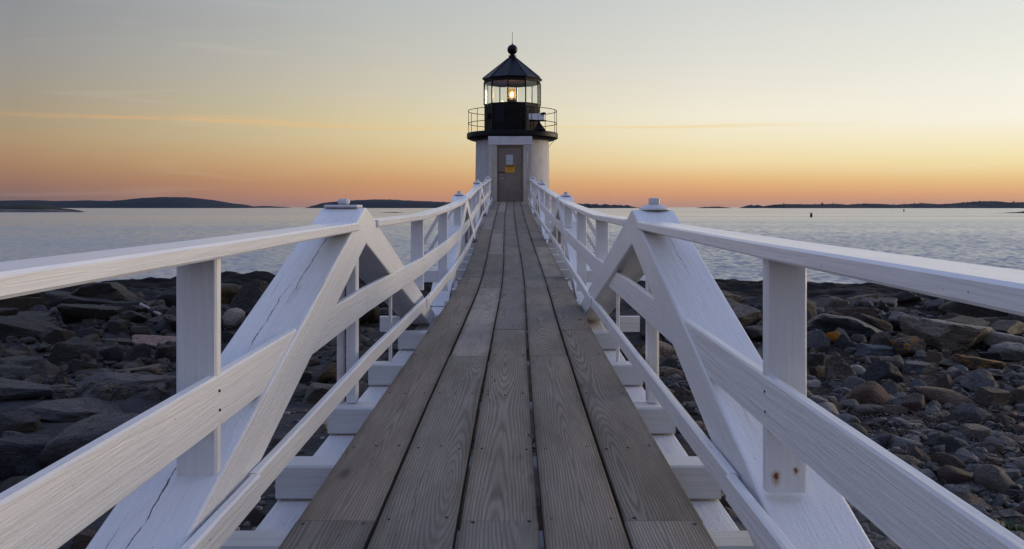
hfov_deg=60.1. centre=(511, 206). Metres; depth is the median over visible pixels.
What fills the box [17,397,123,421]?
rock slab
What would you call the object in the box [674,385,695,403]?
boulder
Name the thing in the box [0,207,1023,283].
sea
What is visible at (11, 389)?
rock slab
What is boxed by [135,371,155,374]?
rounded boulder
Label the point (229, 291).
ledge rock
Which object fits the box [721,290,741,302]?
boulder
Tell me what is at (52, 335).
rock slab
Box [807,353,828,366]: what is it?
rock slab
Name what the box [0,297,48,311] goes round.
ledge rock
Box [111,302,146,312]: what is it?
ledge rock
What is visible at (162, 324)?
boulder
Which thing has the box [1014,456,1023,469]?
beach cobble
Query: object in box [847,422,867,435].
rounded boulder
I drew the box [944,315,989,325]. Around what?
boulder
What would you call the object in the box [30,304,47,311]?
boulder
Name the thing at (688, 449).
boulder
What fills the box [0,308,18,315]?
ledge rock
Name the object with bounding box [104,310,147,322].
boulder
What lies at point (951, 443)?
boulder
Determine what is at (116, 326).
boulder
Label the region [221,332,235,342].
rock slab
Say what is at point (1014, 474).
beach cobble
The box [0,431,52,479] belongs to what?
boulder
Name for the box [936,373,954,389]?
boulder
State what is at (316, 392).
rock slab
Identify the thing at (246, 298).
boulder
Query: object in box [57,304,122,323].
rock slab
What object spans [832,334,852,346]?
boulder
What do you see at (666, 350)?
boulder
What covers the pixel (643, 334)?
boulder
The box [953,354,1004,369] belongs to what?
rock slab
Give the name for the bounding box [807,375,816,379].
boulder
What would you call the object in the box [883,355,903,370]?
boulder
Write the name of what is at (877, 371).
boulder
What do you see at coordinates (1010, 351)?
boulder
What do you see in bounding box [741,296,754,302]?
boulder
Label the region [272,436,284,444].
boulder
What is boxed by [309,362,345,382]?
rock slab
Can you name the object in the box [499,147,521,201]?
door
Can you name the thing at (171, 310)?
boulder
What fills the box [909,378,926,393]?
rounded boulder
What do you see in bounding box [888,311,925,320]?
rock slab
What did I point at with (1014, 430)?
beach cobble
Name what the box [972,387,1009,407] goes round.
boulder
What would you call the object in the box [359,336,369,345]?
boulder
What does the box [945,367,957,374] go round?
boulder
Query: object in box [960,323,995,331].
boulder
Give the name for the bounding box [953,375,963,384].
boulder
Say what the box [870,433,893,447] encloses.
beach cobble
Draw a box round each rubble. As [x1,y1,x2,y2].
[0,291,426,401]
[659,299,1023,548]
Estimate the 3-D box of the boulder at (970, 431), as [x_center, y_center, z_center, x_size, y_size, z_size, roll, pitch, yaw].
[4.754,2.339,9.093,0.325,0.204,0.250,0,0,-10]
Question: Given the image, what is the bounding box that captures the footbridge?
[0,176,1023,548]
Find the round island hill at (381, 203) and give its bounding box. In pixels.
[306,199,450,207]
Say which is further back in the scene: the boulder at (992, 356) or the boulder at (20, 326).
the boulder at (20, 326)
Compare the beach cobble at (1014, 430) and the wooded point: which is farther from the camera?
the wooded point
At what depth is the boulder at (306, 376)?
12.90 m
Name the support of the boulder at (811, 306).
on the shore ground
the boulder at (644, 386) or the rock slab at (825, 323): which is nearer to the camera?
the boulder at (644, 386)
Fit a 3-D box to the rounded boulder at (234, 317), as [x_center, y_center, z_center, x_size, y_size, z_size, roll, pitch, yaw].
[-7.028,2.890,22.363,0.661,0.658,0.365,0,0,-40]
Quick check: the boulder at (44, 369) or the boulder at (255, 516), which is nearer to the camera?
the boulder at (255, 516)
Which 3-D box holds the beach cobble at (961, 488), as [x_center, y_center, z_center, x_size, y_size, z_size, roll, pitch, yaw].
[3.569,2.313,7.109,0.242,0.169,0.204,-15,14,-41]
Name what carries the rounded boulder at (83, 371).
on the shore ground
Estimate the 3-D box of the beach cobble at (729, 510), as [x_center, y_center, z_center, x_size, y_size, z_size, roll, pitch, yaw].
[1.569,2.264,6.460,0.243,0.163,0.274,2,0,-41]
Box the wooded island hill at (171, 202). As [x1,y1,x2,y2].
[0,197,256,207]
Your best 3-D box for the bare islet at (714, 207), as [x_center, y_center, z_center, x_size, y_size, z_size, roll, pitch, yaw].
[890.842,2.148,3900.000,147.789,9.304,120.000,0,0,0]
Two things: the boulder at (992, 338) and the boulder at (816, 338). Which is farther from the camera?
the boulder at (992, 338)
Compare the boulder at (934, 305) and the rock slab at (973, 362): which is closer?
the rock slab at (973, 362)
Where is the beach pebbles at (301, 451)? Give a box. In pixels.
[235,342,1023,530]
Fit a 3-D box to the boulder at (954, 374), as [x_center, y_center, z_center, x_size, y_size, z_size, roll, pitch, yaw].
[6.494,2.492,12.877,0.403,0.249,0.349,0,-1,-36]
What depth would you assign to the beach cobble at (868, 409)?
10.27 m
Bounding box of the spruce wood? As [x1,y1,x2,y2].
[773,200,1021,205]
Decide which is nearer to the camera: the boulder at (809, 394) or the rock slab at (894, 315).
the boulder at (809, 394)
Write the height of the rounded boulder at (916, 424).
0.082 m
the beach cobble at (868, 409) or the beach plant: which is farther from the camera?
the beach cobble at (868, 409)
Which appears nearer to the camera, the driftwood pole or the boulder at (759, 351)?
the boulder at (759, 351)
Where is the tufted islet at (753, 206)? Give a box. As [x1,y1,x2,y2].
[741,205,766,207]
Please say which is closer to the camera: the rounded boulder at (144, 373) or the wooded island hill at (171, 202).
the rounded boulder at (144, 373)
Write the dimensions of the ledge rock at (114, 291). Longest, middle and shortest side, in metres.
2.706 x 2.303 x 0.909 m
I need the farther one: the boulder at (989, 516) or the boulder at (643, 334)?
the boulder at (643, 334)
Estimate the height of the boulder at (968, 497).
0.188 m
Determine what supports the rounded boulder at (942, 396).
on the shore ground
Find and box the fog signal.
[529,112,545,130]
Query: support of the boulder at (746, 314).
on the shore ground
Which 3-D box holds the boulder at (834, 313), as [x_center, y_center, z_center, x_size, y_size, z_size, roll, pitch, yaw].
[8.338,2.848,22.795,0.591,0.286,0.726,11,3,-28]
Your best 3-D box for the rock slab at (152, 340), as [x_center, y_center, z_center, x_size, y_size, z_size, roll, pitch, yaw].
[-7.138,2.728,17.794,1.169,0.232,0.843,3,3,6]
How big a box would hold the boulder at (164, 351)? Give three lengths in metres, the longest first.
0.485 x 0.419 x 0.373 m
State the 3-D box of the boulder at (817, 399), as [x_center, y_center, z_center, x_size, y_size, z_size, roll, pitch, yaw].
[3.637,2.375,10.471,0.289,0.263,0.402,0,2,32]
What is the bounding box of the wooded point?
[576,203,637,207]
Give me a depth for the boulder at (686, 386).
12.37 m
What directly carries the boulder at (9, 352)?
on the shore ground
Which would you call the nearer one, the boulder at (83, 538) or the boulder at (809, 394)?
the boulder at (83, 538)
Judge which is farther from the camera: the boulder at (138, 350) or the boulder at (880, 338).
the boulder at (880, 338)
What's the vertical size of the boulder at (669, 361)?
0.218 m
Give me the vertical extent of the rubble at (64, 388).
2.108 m
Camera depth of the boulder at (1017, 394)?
11.13 m
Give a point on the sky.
(277, 103)
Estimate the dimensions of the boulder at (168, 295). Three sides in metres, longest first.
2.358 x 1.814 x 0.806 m
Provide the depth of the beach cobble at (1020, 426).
9.34 m
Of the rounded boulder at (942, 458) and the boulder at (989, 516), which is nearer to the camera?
the boulder at (989, 516)
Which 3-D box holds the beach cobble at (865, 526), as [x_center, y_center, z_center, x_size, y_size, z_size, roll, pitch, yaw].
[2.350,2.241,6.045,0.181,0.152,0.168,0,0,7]
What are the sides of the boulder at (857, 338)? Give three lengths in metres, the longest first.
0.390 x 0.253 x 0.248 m
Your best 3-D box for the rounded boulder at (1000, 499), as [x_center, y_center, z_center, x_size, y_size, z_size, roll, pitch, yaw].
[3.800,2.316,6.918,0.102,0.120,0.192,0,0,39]
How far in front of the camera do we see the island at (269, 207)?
5097.26 m
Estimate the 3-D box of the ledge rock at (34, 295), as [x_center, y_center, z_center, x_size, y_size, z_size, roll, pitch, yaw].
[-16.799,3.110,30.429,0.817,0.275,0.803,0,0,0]
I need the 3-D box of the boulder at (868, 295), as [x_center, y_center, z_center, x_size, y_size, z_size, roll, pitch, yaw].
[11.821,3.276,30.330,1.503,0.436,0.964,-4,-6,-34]
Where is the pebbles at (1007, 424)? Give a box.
[834,381,1023,524]
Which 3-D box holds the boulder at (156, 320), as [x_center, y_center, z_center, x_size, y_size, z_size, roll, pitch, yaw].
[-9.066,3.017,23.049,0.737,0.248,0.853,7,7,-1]
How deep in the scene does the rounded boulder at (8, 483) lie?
6.62 m
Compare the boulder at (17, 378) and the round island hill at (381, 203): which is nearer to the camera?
the boulder at (17, 378)
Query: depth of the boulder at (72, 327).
21.38 m
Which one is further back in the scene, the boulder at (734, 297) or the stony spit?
the stony spit
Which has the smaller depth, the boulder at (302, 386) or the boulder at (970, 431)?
the boulder at (970, 431)
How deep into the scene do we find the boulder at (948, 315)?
19.89 m
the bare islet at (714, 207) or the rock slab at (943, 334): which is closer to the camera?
the rock slab at (943, 334)
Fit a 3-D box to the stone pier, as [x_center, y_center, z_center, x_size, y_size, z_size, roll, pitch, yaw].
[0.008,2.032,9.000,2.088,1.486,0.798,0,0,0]
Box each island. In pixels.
[253,206,288,207]
[763,201,1023,207]
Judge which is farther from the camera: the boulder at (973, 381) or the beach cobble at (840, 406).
the boulder at (973, 381)
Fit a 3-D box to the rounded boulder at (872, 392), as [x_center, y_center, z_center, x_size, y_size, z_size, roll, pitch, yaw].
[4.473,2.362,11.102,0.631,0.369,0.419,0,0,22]
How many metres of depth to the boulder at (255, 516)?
6.29 m
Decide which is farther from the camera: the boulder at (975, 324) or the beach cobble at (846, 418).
the boulder at (975, 324)
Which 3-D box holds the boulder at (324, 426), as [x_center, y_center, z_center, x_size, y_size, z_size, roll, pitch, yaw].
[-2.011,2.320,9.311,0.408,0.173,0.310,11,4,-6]
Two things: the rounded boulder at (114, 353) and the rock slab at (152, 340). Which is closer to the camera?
the rounded boulder at (114, 353)
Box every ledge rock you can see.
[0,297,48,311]
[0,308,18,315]
[16,311,53,321]
[17,293,40,296]
[41,290,84,310]
[69,282,138,300]
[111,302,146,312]
[127,305,147,312]
[143,299,159,306]
[162,314,175,329]
[175,283,241,303]
[359,306,379,323]
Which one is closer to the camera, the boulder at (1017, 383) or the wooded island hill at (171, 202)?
the boulder at (1017, 383)
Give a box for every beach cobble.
[719,492,732,509]
[724,507,736,515]
[828,399,843,410]
[835,414,859,423]
[839,399,858,410]
[853,404,884,416]
[860,523,869,531]
[863,522,883,535]
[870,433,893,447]
[890,446,900,453]
[894,454,917,466]
[906,446,930,462]
[917,445,929,448]
[946,485,971,492]
[949,430,964,435]
[978,442,1003,454]
[989,423,1002,429]
[992,413,1015,426]
[1003,468,1021,480]
[1005,412,1017,419]
[1006,427,1022,434]
[1014,404,1023,411]
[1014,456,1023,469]
[1015,423,1023,431]
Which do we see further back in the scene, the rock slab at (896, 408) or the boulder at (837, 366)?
the boulder at (837, 366)
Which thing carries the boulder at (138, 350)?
on the shore ground
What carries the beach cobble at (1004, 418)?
on the shore ground
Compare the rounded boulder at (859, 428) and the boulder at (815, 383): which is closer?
the rounded boulder at (859, 428)
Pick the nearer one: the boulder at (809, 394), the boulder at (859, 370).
the boulder at (809, 394)
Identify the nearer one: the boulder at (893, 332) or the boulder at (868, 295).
the boulder at (893, 332)
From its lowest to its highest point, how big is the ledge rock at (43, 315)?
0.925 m
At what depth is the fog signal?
32.58 m
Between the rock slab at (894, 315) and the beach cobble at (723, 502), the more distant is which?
the rock slab at (894, 315)
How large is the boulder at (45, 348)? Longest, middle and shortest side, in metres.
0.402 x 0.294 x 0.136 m
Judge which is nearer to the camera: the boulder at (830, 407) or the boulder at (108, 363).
the boulder at (830, 407)
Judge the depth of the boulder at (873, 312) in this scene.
22.84 m
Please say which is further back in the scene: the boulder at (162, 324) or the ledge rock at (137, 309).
the ledge rock at (137, 309)
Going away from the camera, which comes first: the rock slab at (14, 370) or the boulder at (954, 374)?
the boulder at (954, 374)
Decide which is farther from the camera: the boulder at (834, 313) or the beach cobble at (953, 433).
the boulder at (834, 313)
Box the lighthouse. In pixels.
[467,32,557,203]
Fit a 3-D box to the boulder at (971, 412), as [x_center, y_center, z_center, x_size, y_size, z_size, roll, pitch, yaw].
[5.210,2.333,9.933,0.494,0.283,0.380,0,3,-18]
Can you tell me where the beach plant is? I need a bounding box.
[996,517,1023,531]
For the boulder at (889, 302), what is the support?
on the shore ground
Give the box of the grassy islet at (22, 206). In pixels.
[0,204,83,211]
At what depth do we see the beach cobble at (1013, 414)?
10.03 m
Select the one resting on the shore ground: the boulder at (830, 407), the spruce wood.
the boulder at (830, 407)
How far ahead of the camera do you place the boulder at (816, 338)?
16.67 m
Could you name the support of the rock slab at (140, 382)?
on the shore ground
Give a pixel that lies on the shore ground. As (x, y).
(148, 289)
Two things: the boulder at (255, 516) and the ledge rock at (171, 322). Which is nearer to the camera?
the boulder at (255, 516)
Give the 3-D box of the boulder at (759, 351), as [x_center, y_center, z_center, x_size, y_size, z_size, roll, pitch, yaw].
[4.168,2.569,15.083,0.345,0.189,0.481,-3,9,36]
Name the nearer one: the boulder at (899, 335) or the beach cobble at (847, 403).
the beach cobble at (847, 403)
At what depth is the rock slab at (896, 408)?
10.36 m
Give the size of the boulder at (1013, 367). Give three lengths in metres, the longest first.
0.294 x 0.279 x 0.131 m
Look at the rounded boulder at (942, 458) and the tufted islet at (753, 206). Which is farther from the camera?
the tufted islet at (753, 206)
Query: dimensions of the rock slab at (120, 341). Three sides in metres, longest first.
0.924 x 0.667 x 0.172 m
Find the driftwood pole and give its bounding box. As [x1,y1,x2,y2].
[139,303,161,314]
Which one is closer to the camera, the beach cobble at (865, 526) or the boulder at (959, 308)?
the beach cobble at (865, 526)
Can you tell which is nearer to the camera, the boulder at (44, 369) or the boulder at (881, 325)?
the boulder at (44, 369)
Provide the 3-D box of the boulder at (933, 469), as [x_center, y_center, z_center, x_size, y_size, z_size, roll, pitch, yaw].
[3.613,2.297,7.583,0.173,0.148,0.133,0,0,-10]
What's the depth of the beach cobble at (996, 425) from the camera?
9.50 m
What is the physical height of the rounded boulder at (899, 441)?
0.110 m
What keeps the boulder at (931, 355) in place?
on the shore ground
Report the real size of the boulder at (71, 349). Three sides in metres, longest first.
0.789 x 0.607 x 0.493 m
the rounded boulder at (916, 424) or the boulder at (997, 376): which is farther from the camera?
the boulder at (997, 376)
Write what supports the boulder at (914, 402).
on the shore ground
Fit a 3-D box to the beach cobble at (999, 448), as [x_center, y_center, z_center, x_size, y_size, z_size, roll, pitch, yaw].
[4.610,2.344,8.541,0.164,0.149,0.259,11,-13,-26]
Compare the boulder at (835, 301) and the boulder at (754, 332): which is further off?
the boulder at (835, 301)
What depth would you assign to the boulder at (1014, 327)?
18.49 m
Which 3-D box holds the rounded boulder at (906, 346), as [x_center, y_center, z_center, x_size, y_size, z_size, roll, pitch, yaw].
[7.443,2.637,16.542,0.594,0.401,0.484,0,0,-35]
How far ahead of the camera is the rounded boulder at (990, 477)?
7.21 m
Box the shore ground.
[0,271,1023,548]
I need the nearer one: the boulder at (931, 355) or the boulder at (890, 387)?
the boulder at (890, 387)
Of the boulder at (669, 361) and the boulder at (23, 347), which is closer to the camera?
the boulder at (669, 361)
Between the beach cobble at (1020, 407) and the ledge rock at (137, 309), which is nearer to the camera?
the beach cobble at (1020, 407)
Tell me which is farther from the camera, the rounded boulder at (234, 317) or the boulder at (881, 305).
the boulder at (881, 305)
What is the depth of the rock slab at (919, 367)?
13.96 m
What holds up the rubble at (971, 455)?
on the shore ground
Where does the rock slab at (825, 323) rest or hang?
on the shore ground
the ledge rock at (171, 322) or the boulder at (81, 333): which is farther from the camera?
the ledge rock at (171, 322)
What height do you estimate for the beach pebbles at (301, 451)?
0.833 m
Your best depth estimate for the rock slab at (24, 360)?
14.31 m
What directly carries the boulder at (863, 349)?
on the shore ground
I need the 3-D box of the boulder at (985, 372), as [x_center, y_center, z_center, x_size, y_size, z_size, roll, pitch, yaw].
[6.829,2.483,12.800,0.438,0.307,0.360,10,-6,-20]
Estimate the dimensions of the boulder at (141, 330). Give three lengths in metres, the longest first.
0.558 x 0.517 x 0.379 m
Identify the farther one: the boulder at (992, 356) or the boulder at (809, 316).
the boulder at (809, 316)
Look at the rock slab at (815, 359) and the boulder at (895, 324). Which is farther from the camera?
the boulder at (895, 324)
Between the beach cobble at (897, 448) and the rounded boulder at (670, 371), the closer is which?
the beach cobble at (897, 448)
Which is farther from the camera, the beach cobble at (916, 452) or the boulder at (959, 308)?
the boulder at (959, 308)
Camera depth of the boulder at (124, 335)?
21.21 m
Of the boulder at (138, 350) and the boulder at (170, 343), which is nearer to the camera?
the boulder at (138, 350)
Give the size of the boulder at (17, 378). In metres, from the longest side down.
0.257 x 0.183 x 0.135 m
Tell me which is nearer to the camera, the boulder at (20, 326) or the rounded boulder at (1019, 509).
the rounded boulder at (1019, 509)
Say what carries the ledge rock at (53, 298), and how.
on the shore ground
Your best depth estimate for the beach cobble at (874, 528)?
6.07 m
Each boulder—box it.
[0,315,56,343]
[0,411,42,436]
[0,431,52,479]
[0,476,28,492]
[1,348,31,357]
[12,376,22,380]
[15,343,37,355]
[18,360,60,379]
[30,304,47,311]
[34,344,51,351]
[39,412,139,467]
[47,337,98,365]
[66,324,79,330]
[68,359,90,373]
[70,369,97,377]
[70,528,96,548]
[74,327,93,337]
[83,333,99,341]
[97,346,124,362]
[102,360,116,366]
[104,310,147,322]
[108,319,127,334]
[115,332,130,338]
[122,343,151,360]
[129,326,150,335]
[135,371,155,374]
[146,314,163,324]
[153,286,175,306]
[154,315,173,331]
[154,343,175,362]
[164,341,175,345]
[165,306,175,315]
[221,318,223,331]
[222,308,244,329]
[230,279,268,314]
[241,507,265,525]
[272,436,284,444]
[297,383,307,391]
[298,370,312,382]
[315,418,327,432]
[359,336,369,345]
[639,331,661,340]
[639,340,675,359]
[641,381,672,393]
[659,356,678,366]
[663,367,683,378]
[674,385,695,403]
[679,383,689,388]
[681,444,695,455]
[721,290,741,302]
[725,297,761,326]
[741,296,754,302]
[744,325,762,339]
[757,349,762,356]
[807,301,816,316]
[807,310,811,321]
[807,329,829,351]
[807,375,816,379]
[807,379,820,386]
[807,389,812,397]
[809,395,828,403]
[816,296,847,306]
[818,402,838,414]
[825,331,839,341]
[825,351,857,379]
[826,311,844,315]
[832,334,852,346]
[833,308,878,317]
[835,327,850,339]
[842,376,865,388]
[844,381,890,405]
[846,294,879,299]
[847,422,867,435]
[850,312,892,331]
[850,334,866,341]
[850,365,865,376]
[853,356,882,362]
[855,343,896,356]
[860,297,897,307]
[861,360,903,382]
[869,332,892,346]
[876,300,890,311]
[881,381,904,394]
[883,291,922,302]
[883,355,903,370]
[884,320,901,329]
[885,331,896,334]
[887,421,929,428]
[887,437,922,449]
[890,336,925,356]
[897,333,925,345]
[901,392,924,413]
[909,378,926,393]
[913,386,982,407]
[924,432,966,453]
[925,298,943,311]
[925,350,941,360]
[928,465,939,478]
[930,452,966,469]
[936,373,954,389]
[937,465,973,484]
[938,359,954,366]
[939,300,1001,319]
[940,313,958,319]
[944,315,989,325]
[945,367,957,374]
[946,403,992,424]
[950,356,964,366]
[950,370,964,379]
[952,491,993,510]
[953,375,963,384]
[957,423,992,442]
[959,371,998,391]
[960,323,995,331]
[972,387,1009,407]
[973,367,994,380]
[973,464,1013,493]
[978,351,1001,360]
[980,317,1000,325]
[981,331,1023,344]
[982,512,1008,526]
[987,342,1023,360]
[990,320,1023,335]
[991,372,1002,379]
[992,494,1006,505]
[996,310,1008,316]
[1007,364,1023,370]
[1008,313,1023,319]
[1008,380,1023,387]
[1009,505,1023,514]
[1011,385,1023,403]
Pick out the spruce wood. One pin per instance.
(910, 203)
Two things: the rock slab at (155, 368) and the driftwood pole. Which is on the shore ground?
the rock slab at (155, 368)
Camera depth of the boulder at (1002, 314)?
24.95 m
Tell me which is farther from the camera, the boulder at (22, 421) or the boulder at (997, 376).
the boulder at (997, 376)
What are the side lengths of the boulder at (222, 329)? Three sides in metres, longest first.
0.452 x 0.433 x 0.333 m
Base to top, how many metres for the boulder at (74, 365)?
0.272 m
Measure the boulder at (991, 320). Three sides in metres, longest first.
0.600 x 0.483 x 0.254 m
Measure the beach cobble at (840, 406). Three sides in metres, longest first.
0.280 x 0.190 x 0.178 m
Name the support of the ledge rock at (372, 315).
on the shore ground
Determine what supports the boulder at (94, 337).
on the shore ground
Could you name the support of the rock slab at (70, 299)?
on the shore ground
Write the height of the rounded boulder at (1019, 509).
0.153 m
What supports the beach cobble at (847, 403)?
on the shore ground
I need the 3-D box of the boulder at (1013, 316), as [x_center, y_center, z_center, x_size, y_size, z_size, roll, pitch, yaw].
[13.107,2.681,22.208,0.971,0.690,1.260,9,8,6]
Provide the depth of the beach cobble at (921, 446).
8.48 m
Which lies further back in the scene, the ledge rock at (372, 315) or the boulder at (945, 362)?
the ledge rock at (372, 315)
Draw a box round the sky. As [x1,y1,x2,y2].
[0,0,1023,206]
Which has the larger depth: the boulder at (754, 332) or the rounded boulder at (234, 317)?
the rounded boulder at (234, 317)
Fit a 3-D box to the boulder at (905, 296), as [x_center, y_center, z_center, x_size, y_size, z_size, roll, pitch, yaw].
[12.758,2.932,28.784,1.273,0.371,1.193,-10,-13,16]
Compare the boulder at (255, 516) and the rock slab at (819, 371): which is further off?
the rock slab at (819, 371)
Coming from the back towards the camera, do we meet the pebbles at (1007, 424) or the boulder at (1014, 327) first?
the boulder at (1014, 327)
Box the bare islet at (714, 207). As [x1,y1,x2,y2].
[700,206,727,207]
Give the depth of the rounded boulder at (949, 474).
7.34 m
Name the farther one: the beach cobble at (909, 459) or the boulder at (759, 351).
the boulder at (759, 351)
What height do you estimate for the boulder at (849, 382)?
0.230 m
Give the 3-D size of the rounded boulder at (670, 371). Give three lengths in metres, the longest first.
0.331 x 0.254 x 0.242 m
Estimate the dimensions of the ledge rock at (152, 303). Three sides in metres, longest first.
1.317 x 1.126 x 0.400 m
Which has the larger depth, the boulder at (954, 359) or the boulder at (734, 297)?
the boulder at (734, 297)
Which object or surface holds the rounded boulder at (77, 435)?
on the shore ground
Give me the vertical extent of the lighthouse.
10.940 m
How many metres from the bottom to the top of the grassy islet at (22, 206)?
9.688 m
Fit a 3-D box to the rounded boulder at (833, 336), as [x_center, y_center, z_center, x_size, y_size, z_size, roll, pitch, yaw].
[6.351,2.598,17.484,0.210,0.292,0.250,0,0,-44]
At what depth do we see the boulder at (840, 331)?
17.68 m
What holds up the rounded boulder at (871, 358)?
on the shore ground
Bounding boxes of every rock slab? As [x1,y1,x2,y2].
[0,355,43,365]
[0,364,31,376]
[0,378,54,400]
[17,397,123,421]
[38,327,75,343]
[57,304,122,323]
[62,295,117,304]
[76,372,175,399]
[101,338,134,345]
[115,363,161,373]
[132,334,175,345]
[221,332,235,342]
[302,382,334,402]
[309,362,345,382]
[807,313,882,340]
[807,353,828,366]
[809,366,824,376]
[883,404,909,414]
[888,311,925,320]
[897,315,992,350]
[902,361,937,373]
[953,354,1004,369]
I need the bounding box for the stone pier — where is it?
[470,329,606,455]
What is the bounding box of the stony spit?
[0,209,76,211]

